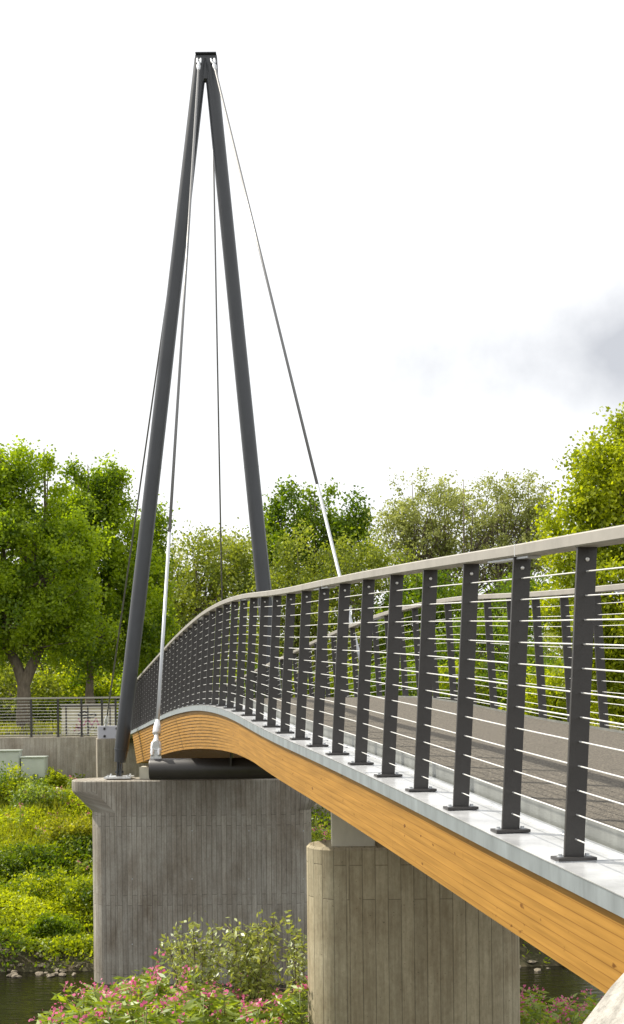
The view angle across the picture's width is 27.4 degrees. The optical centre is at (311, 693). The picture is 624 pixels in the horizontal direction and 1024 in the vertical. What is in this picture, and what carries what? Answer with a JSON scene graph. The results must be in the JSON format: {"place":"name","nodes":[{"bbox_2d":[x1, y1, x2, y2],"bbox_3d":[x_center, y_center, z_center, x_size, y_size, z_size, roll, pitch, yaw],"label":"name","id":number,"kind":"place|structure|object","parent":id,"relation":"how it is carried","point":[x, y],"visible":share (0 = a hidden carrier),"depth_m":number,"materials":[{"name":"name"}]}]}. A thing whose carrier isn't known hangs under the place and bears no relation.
{"place":"outdoors","nodes":[
{"label":"outdoors","id":0,"kind":"place"},
{"bbox_2d":[0,774,138,847],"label":"bank grass","id":1,"kind":"structure","parent":0,"point":[45,813],"depth_m":38.03,"materials":[{"name":"green plant"}]},
{"bbox_2d":[0,749,22,782],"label":"utility cabinet","id":2,"kind":"object","parent":1,"relation":"on","point":[12,755],"visible":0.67,"depth_m":41.19,"materials":[{"name":"metal"}]},
{"bbox_2d":[20,756,48,781],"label":"utility cabinet","id":3,"kind":"object","parent":1,"relation":"on","point":[36,765],"visible":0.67,"depth_m":41.09,"materials":[{"name":"metal"}]},
{"bbox_2d":[0,966,604,1023],"bbox_3d":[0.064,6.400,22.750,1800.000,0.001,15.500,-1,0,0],"label":"water","id":4,"kind":"structure","parent":0,"point":[25,997],"depth_m":27.80,"materials":[{"name":"black liquid"}]},
{"bbox_2d":[0,701,623,971],"bbox_3d":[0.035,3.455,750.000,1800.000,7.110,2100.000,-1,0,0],"label":"ground","id":5,"kind":"structure","parent":0,"point":[535,955],"depth_m":30.22,"materials":[{"name":"plant"}]},
{"bbox_2d":[15,803,24,835],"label":"balsam plant","id":6,"kind":"object","parent":5,"relation":"on","point":[20,816],"visible":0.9,"depth_m":37.59,"materials":[{"name":"plant"}]},
{"bbox_2d":[0,760,51,804],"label":"shrub","id":7,"kind":"object","parent":5,"relation":"on","point":[13,780],"visible":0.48,"depth_m":40.03,"materials":[{"name":"green plant"}]},
{"bbox_2d":[0,839,59,879],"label":"shrub","id":8,"kind":"object","parent":5,"relation":"on","point":[10,857],"visible":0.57,"depth_m":35.15,"materials":[{"name":"green plant"}]},
{"bbox_2d":[0,658,69,726],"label":"hedge shrub","id":9,"kind":"object","parent":5,"relation":"on","point":[38,706],"visible":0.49,"depth_m":56.84,"materials":[{"name":"green plant"}]},
{"bbox_2d":[4,777,66,810],"bbox_3d":[-8.288,3.270,39.408,2.338,1.493,1.637,-1,0,-15],"label":"shrub","id":10,"kind":"object","parent":5,"relation":"on","point":[31,791],"visible":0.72,"depth_m":39.04,"materials":[{"name":"green plant"}]},
{"bbox_2d":[0,858,77,908],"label":"shrub","id":11,"kind":"object","parent":5,"relation":"on","point":[29,887],"visible":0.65,"depth_m":33.36,"materials":[{"name":"green plant"}]},
{"bbox_2d":[0,773,93,971],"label":"bank plants","id":12,"kind":"object","parent":5,"relation":"on","point":[34,907],"visible":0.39,"depth_m":33.12,"materials":[{"name":"green plant"}]},
{"bbox_2d":[28,1007,65,1023],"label":"balsam plant","id":13,"kind":"object","parent":5,"relation":"on","point":[55,1017],"visible":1,"depth_m":10.39,"materials":[{"name":"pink plant"}]},
{"bbox_2d":[24,910,84,939],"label":"shrub","id":14,"kind":"object","parent":5,"relation":"on","point":[49,925],"visible":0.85,"depth_m":31.07,"materials":[{"name":"green plant"}]},
{"bbox_2d":[42,766,67,789],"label":"shrub","id":15,"kind":"object","parent":5,"relation":"on","point":[55,779],"visible":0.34,"depth_m":40.77,"materials":[{"name":"green plant"}]},
{"bbox_2d":[35,1009,89,1023],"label":"balsam plant","id":16,"kind":"object","parent":5,"relation":"on","point":[84,1019],"visible":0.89,"depth_m":10.62,"materials":[{"name":"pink plant"}]},
{"bbox_2d":[0,434,126,731],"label":"poplar tree","id":17,"kind":"object","parent":5,"relation":"on","point":[35,606],"visible":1,"depth_m":49.21,"materials":[{"name":"green plant"}]},
{"bbox_2d":[42,992,87,1023],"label":"balsam plant","id":18,"kind":"object","parent":5,"relation":"on","point":[65,1011],"visible":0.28,"depth_m":12.63,"materials":[{"name":"green plant"}]},
{"bbox_2d":[39,810,92,846],"bbox_3d":[-6.895,3.973,36.710,2.044,1.375,1.645,-1,0,0],"label":"shrub","id":19,"kind":"object","parent":5,"relation":"on","point":[71,827],"visible":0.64,"depth_m":36.49,"materials":[{"name":"green plant"}]},
{"bbox_2d":[16,658,119,719],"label":"hedge shrub","id":20,"kind":"object","parent":5,"relation":"on","point":[75,689],"visible":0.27,"depth_m":58.56,"materials":[{"name":"green plant"}]},
{"bbox_2d":[50,872,92,915],"bbox_3d":[-5.814,5.243,32.789,1.418,1.379,1.376,-1,0,26],"label":"shrub","id":21,"kind":"object","parent":5,"relation":"on","point":[87,885],"visible":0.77,"depth_m":32.55,"materials":[{"name":"green plant"}]},
{"bbox_2d":[48,985,96,1021],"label":"balsam plant","id":22,"kind":"object","parent":5,"relation":"on","point":[78,1013],"visible":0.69,"depth_m":11.09,"materials":[{"name":"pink plant"}]},
{"bbox_2d":[58,981,86,1012],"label":"balsam plant","id":23,"kind":"object","parent":5,"relation":"on","point":[68,990],"visible":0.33,"depth_m":13.31,"materials":[{"name":"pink plant"}]},
{"bbox_2d":[0,736,148,777],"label":"retaining wall","id":24,"kind":"structure","parent":5,"relation":"on","point":[68,756],"depth_m":42.00,"materials":[{"name":"concrete"}]},
{"bbox_2d":[0,697,119,736],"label":"railing","id":25,"kind":"object","parent":24,"relation":"on","point":[81,711],"depth_m":42.14,"materials":[{"name":"metal"}]},
{"bbox_2d":[60,705,114,734],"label":"painted wall","id":26,"kind":"structure","parent":5,"relation":"on","point":[94,718],"depth_m":46.40,"materials":[{"name":"paint"}]},
{"bbox_2d":[60,704,118,735],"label":"path railing","id":27,"kind":"object","parent":5,"relation":"on","point":[88,710],"visible":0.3,"depth_m":44.59,"materials":[{"name":"metal"}]},
{"bbox_2d":[0,556,180,719],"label":"tree","id":28,"kind":"object","parent":5,"relation":"on","point":[27,655],"visible":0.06,"depth_m":64.37,"materials":[{"name":"green plant"}]},
{"bbox_2d":[80,978,124,1014],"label":"balsam plant","id":29,"kind":"object","parent":5,"relation":"on","point":[104,988],"visible":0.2,"depth_m":12.31,"materials":[{"name":"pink plant"}]},
{"bbox_2d":[82,983,124,1023],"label":"balsam plant","id":30,"kind":"object","parent":5,"relation":"on","point":[104,1011],"visible":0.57,"depth_m":11.03,"materials":[{"name":"green plant"}]},
{"bbox_2d":[26,449,181,703],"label":"poplar tree","id":31,"kind":"object","parent":5,"relation":"on","point":[104,501],"visible":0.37,"depth_m":54.54,"materials":[{"name":"green plant"}]},
{"bbox_2d":[96,726,116,777],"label":"anchor block","id":32,"kind":"structure","parent":5,"relation":"on","point":[106,764],"depth_m":37.68,"materials":[{"name":"concrete"}]},
{"bbox_2d":[104,303,165,725],"bbox_3d":[-4.332,-6.593,33.576,0.177,15.563,9.791,-1,0,-23],"label":"stay cable","id":33,"kind":"object","parent":32,"relation":"attached to","point":[106,720],"visible":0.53,"depth_m":34.76,"materials":[{"name":"grey metal"}]},
{"bbox_2d":[93,991,122,1023],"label":"balsam plant","id":34,"kind":"object","parent":5,"relation":"on","point":[109,1009],"visible":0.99,"depth_m":10.71,"materials":[{"name":"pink plant"}]},
{"bbox_2d":[95,663,122,719],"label":"hedge shrub","id":35,"kind":"object","parent":5,"relation":"on","point":[115,678],"visible":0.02,"depth_m":61.67,"materials":[{"name":"green plant"}]},
{"bbox_2d":[103,983,144,1018],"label":"balsam plant","id":36,"kind":"object","parent":5,"relation":"on","point":[117,990],"visible":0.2,"depth_m":11.82,"materials":[{"name":"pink plant"}]},
{"bbox_2d":[101,995,154,1023],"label":"balsam plant","id":37,"kind":"object","parent":5,"relation":"on","point":[123,1021],"visible":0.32,"depth_m":11.20,"materials":[{"name":"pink plant"}]},
{"bbox_2d":[113,977,151,1023],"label":"balsam plant","id":38,"kind":"object","parent":5,"relation":"on","point":[124,1003],"visible":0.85,"depth_m":10.81,"materials":[{"name":"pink plant"}]},
{"bbox_2d":[113,948,167,1006],"bbox_3d":[-1.780,3.676,13.426,0.614,1.930,0.442,-1,0,-22],"label":"balsam plant","id":39,"kind":"object","parent":5,"relation":"on","point":[163,956],"visible":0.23,"depth_m":13.54,"materials":[{"name":"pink plant"}]},
{"bbox_2d":[112,493,183,695],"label":"tree","id":40,"kind":"object","parent":5,"relation":"on","point":[159,528],"visible":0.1,"depth_m":57.69,"materials":[{"name":"green plant"}]},
{"bbox_2d":[123,966,172,1016],"bbox_3d":[-1.487,3.477,11.764,0.431,1.947,0.513,-1,0,-23],"label":"balsam plant","id":41,"kind":"object","parent":5,"relation":"on","point":[148,978],"visible":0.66,"depth_m":11.76,"materials":[{"name":"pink plant"}]},
{"bbox_2d":[131,997,167,1023],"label":"balsam plant","id":42,"kind":"object","parent":5,"relation":"on","point":[151,1017],"visible":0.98,"depth_m":10.40,"materials":[{"name":"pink plant"}]},
{"bbox_2d":[135,997,187,1023],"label":"balsam plant","id":43,"kind":"object","parent":5,"relation":"on","point":[163,1019],"visible":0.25,"depth_m":10.90,"materials":[{"name":"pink plant"}]},
{"bbox_2d":[143,977,185,1022],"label":"balsam plant","id":44,"kind":"object","parent":5,"relation":"on","point":[150,991],"visible":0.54,"depth_m":10.99,"materials":[{"name":"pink plant"}]},
{"bbox_2d":[160,992,206,1023],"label":"balsam plant","id":45,"kind":"object","parent":5,"relation":"on","point":[170,1019],"visible":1,"depth_m":10.16,"materials":[{"name":"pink plant"}]},
{"bbox_2d":[154,911,229,1012],"bbox_3d":[-1.136,3.199,12.563,0.792,2.189,0.750,-1,0,0],"label":"sallow bush","id":46,"kind":"object","parent":5,"relation":"on","point":[183,960],"visible":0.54,"depth_m":12.46,"materials":[{"name":"green plant"}]},
{"bbox_2d":[168,988,217,1023],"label":"balsam plant","id":47,"kind":"object","parent":5,"relation":"on","point":[189,1004],"visible":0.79,"depth_m":10.58,"materials":[{"name":"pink plant"}]},
{"bbox_2d":[72,777,315,984],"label":"concrete pier","id":48,"kind":"structure","parent":5,"relation":"on","point":[167,854],"depth_m":28.28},
{"bbox_2d":[139,766,148,778],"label":"bearing block","id":49,"kind":"structure","parent":48,"relation":"on","point":[143,772],"depth_m":28.75,"materials":[{"name":"paint"}]},
{"bbox_2d":[104,52,281,778],"bbox_3d":[-2.612,-6.258,28.900,4.241,16.308,0.620,-1,0,0],"label":"bridge mast","id":50,"kind":"object","parent":48,"relation":"on","point":[207,75],"visible":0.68,"depth_m":28.76,"materials":[{"name":"metal"}]},
{"bbox_2d":[212,149,222,623],"bbox_3d":[-2.451,-6.594,33.569,0.172,15.584,9.011,-1,0,-3],"label":"stay cable","id":51,"kind":"object","parent":50,"relation":"attached to","point":[217,378],"depth_m":32.71,"materials":[{"name":"grey metal"}]},
{"bbox_2d":[175,988,212,1023],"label":"balsam plant","id":52,"kind":"object","parent":5,"relation":"on","point":[193,1009],"visible":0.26,"depth_m":11.39,"materials":[{"name":"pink plant"}]},
{"bbox_2d":[175,965,239,1023],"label":"balsam plant","id":53,"kind":"object","parent":5,"relation":"on","point":[192,995],"visible":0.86,"depth_m":10.78,"materials":[{"name":"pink plant"}]},
{"bbox_2d":[196,985,238,1023],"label":"balsam plant","id":54,"kind":"object","parent":5,"relation":"on","point":[228,997],"visible":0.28,"depth_m":11.56,"materials":[{"name":"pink plant"}]},
{"bbox_2d":[165,517,274,616],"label":"willow tree","id":55,"kind":"object","parent":5,"relation":"on","point":[226,551],"visible":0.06,"depth_m":92.11,"materials":[{"name":"green plant"}]},
{"bbox_2d":[211,982,240,1023],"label":"balsam plant","id":56,"kind":"object","parent":5,"relation":"on","point":[219,1006],"visible":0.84,"depth_m":10.82,"materials":[{"name":"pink plant"}]},
{"bbox_2d":[160,520,299,687],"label":"tree","id":57,"kind":"object","parent":5,"relation":"on","point":[189,596],"visible":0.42,"depth_m":77.10,"materials":[{"name":"green plant"}]},
{"bbox_2d":[214,910,288,1021],"bbox_3d":[-0.570,3.122,12.129,0.746,2.116,0.754,-1,0,0],"label":"sallow bush","id":58,"kind":"object","parent":5,"relation":"on","point":[261,967],"visible":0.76,"depth_m":12.09,"materials":[{"name":"green plant"}]},
{"bbox_2d":[229,994,274,1023],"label":"balsam plant","id":59,"kind":"object","parent":5,"relation":"on","point":[261,1016],"visible":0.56,"depth_m":11.39,"materials":[{"name":"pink plant"}]},
{"bbox_2d":[236,1001,277,1023],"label":"balsam plant","id":60,"kind":"object","parent":5,"relation":"on","point":[243,1017],"visible":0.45,"depth_m":11.21,"materials":[{"name":"pink plant"}]},
{"bbox_2d":[240,998,280,1023],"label":"balsam plant","id":61,"kind":"object","parent":5,"relation":"on","point":[253,1020],"visible":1,"depth_m":10.39,"materials":[{"name":"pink plant"}]},
{"bbox_2d":[219,652,313,697],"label":"hedge shrub","id":62,"kind":"object","parent":5,"relation":"on","point":[256,667],"visible":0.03,"depth_m":61.43,"materials":[{"name":"green plant"}]},
{"bbox_2d":[252,995,295,1023],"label":"balsam plant","id":63,"kind":"object","parent":5,"relation":"on","point":[274,1013],"visible":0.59,"depth_m":11.47,"materials":[{"name":"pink plant"}]},
{"bbox_2d":[262,976,307,1023],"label":"balsam plant","id":64,"kind":"object","parent":5,"relation":"on","point":[292,1020],"visible":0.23,"depth_m":11.79,"materials":[{"name":"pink plant"}]},
{"bbox_2d":[220,518,350,676],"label":"tree","id":65,"kind":"object","parent":5,"relation":"on","point":[291,578],"visible":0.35,"depth_m":69.65,"materials":[{"name":"green plant"}]},
{"bbox_2d":[265,983,308,1023],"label":"balsam plant","id":66,"kind":"object","parent":5,"relation":"on","point":[294,998],"visible":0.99,"depth_m":11.37,"materials":[{"name":"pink plant"}]},
{"bbox_2d":[276,910,307,1023],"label":"sallow bush","id":67,"kind":"object","parent":5,"relation":"on","point":[298,943],"visible":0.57,"depth_m":12.55,"materials":[{"name":"green plant"}]},
{"bbox_2d":[0,717,623,735],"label":"meadow grass","id":68,"kind":"structure","parent":5,"relation":"on","point":[41,725],"depth_m":49.02,"materials":[{"name":"green plant"}]},
{"bbox_2d":[245,474,379,675],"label":"oak tree","id":69,"kind":"object","parent":5,"relation":"on","point":[274,513],"visible":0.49,"depth_m":81.53,"materials":[{"name":"green plant"}]},
{"bbox_2d":[311,803,330,820],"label":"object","id":70,"kind":"structure","parent":5,"relation":"on","point":[316,805],"depth_m":38.60,"materials":[{"name":"plant"}]},
{"bbox_2d":[311,819,330,841],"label":"shrub","id":71,"kind":"object","parent":5,"relation":"on","point":[317,835],"visible":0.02,"depth_m":33.50,"materials":[{"name":"green plant"}]},
{"bbox_2d":[312,825,329,839],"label":"balsam plant","id":72,"kind":"object","parent":5,"relation":"on","point":[319,833],"visible":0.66,"depth_m":33.36,"materials":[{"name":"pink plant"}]},
{"bbox_2d":[292,657,383,697],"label":"hedge shrub","id":73,"kind":"object","parent":5,"relation":"on","point":[332,679],"visible":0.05,"depth_m":59.76,"materials":[{"name":"green plant"}]},
{"bbox_2d":[297,524,421,683],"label":"tree","id":74,"kind":"object","parent":5,"relation":"on","point":[353,560],"visible":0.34,"depth_m":67.56,"materials":[{"name":"green plant"}]},
{"bbox_2d":[348,653,447,697],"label":"hedge shrub","id":75,"kind":"object","parent":5,"relation":"on","point":[374,693],"visible":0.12,"depth_m":57.68,"materials":[{"name":"green plant"}]},
{"bbox_2d":[306,840,519,1023],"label":"concrete pier","id":76,"kind":"structure","parent":5,"relation":"on","point":[393,938],"depth_m":11.14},
{"bbox_2d":[331,812,374,845],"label":"bearing block","id":77,"kind":"structure","parent":76,"relation":"on","point":[344,833],"depth_m":11.29,"materials":[{"name":"paint"}]},
{"bbox_2d":[129,696,623,993],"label":"footbridge","id":78,"kind":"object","parent":77,"relation":"on","point":[569,915],"visible":0.67,"depth_m":6.79,"materials":[{"name":"wood"}]},
{"bbox_2d":[149,740,276,779],"bbox_3d":[-0.659,1.011,19.750,3.695,0.614,0.460,-1,0,0],"label":"crossbeam","id":79,"kind":"object","parent":78,"relation":"attached to","point":[161,768],"visible":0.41,"depth_m":19.61,"materials":[{"name":"metal"}]},
{"bbox_2d":[150,58,201,755],"bbox_3d":[-2.481,-6.646,24.205,0.178,15.223,9.047,-1,0,0],"label":"stay cable","id":80,"kind":"object","parent":79,"relation":"attached to","point":[156,732],"visible":1,"depth_m":22.66,"materials":[{"name":"white metal"}]},
{"bbox_2d":[210,58,370,696],"bbox_3d":[-0.550,-6.645,24.208,0.177,15.267,9.612,-1,0,-19],"label":"stay cable","id":81,"kind":"object","parent":79,"relation":"attached to","point":[213,62],"visible":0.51,"depth_m":24.08,"materials":[{"name":"grey metal"}]},
{"bbox_2d":[131,525,623,861],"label":"bridge railing","id":82,"kind":"object","parent":78,"relation":"on","point":[191,671],"visible":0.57,"depth_m":7.54,"materials":[{"name":"metal"}]},
{"bbox_2d":[219,583,623,728],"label":"bridge railing","id":83,"kind":"object","parent":78,"relation":"on","point":[565,626],"visible":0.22,"depth_m":13.50,"materials":[{"name":"metal"}]},
{"bbox_2d":[348,608,486,693],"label":"distant tree","id":84,"kind":"object","parent":5,"relation":"on","point":[407,644],"visible":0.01,"depth_m":111.29,"materials":[{"name":"green plant"}]},
{"bbox_2d":[363,466,485,631],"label":"willow tree","id":85,"kind":"object","parent":5,"relation":"on","point":[431,532],"visible":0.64,"depth_m":73.22,"materials":[{"name":"green plant"}]},
{"bbox_2d":[311,806,550,963],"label":"bank plants","id":86,"kind":"object","parent":5,"relation":"on","point":[322,820],"visible":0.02,"depth_m":37.79,"materials":[{"name":"green plant"}]},
{"bbox_2d":[356,557,570,670],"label":"tree","id":87,"kind":"object","parent":5,"relation":"on","point":[413,594],"visible":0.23,"depth_m":65.60,"materials":[{"name":"green plant"}]},
{"bbox_2d":[432,654,528,709],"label":"hedge shrub","id":88,"kind":"object","parent":5,"relation":"on","point":[444,688],"visible":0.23,"depth_m":56.64,"materials":[{"name":"green plant"}]},
{"bbox_2d":[400,573,561,706],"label":"tree","id":89,"kind":"object","parent":5,"relation":"on","point":[500,636],"visible":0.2,"depth_m":59.19,"materials":[{"name":"green plant"}]},
{"bbox_2d":[452,468,562,692],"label":"willow tree","id":90,"kind":"object","parent":5,"relation":"on","point":[505,526],"visible":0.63,"depth_m":71.65,"materials":[{"name":"green plant"}]},
{"bbox_2d":[475,590,561,668],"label":"distant tree","id":91,"kind":"object","parent":5,"relation":"on","point":[508,651],"visible":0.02,"depth_m":118.92,"materials":[{"name":"green plant"}]},
{"bbox_2d":[484,657,563,710],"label":"hedge shrub","id":92,"kind":"object","parent":5,"relation":"on","point":[528,669],"visible":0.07,"depth_m":55.86,"materials":[{"name":"green plant"}]},
{"bbox_2d":[520,993,543,1023],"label":"balsam plant","id":93,"kind":"object","parent":5,"relation":"on","point":[529,1003],"visible":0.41,"depth_m":14.13,"materials":[{"name":"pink plant"}]},
{"bbox_2d":[520,995,543,1023],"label":"balsam plant","id":94,"kind":"object","parent":5,"relation":"on","point":[524,1018],"visible":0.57,"depth_m":13.96,"materials":[{"name":"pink plant"}]},
{"bbox_2d":[520,984,547,1023],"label":"balsam plant","id":95,"kind":"object","parent":5,"relation":"on","point":[537,990],"visible":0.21,"depth_m":15.30,"materials":[{"name":"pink plant"}]},
{"bbox_2d":[520,985,557,1023],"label":"balsam plant","id":96,"kind":"object","parent":5,"relation":"on","point":[534,1014],"visible":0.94,"depth_m":13.61,"materials":[{"name":"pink plant"}]},
{"bbox_2d":[498,653,598,725],"bbox_3d":[6.594,0.328,33.808,3.918,3.679,2.781,-1,0,0],"label":"bush","id":97,"kind":"object","parent":5,"relation":"on","point":[555,701],"visible":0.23,"depth_m":33.35,"materials":[{"name":"green plant"}]},
{"bbox_2d":[528,628,572,664],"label":"distant tree","id":98,"kind":"object","parent":5,"relation":"on","point":[560,649],"visible":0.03,"depth_m":115.89,"materials":[{"name":"green plant"}]},
{"bbox_2d":[537,997,564,1023],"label":"balsam plant","id":99,"kind":"object","parent":5,"relation":"on","point":[559,1004],"visible":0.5,"depth_m":14.29,"materials":[{"name":"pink plant"}]},
{"bbox_2d":[549,1009,586,1023],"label":"balsam plant","id":100,"kind":"object","parent":5,"relation":"on","point":[575,1018],"visible":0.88,"depth_m":13.79,"materials":[{"name":"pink plant"}]},
{"bbox_2d":[551,1007,585,1023],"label":"balsam plant","id":101,"kind":"object","parent":5,"relation":"on","point":[564,1020],"visible":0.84,"depth_m":13.92,"materials":[{"name":"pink plant"}]},
{"bbox_2d":[521,402,623,730],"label":"ash tree","id":102,"kind":"object","parent":5,"relation":"on","point":[593,506],"visible":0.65,"depth_m":30.52,"materials":[{"name":"green plant"}]},
{"bbox_2d":[560,995,586,1020],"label":"balsam plant","id":103,"kind":"object","parent":5,"relation":"on","point":[579,1004],"visible":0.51,"depth_m":14.39,"materials":[{"name":"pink plant"}]},
{"bbox_2d":[559,1001,589,1023],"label":"balsam plant","id":104,"kind":"object","parent":5,"relation":"on","point":[575,1013],"visible":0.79,"depth_m":14.01,"materials":[{"name":"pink plant"}]},
{"bbox_2d":[583,973,623,1023],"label":"wing wall","id":105,"kind":"structure","parent":5,"relation":"on","point":[608,1008],"depth_m":4.04,"materials":[{"name":"concrete"}]},
{"bbox_2d":[0,0,623,694],"label":"sky","id":106,"kind":"structure","parent":0,"point":[435,188],"materials":[{"name":"white"}]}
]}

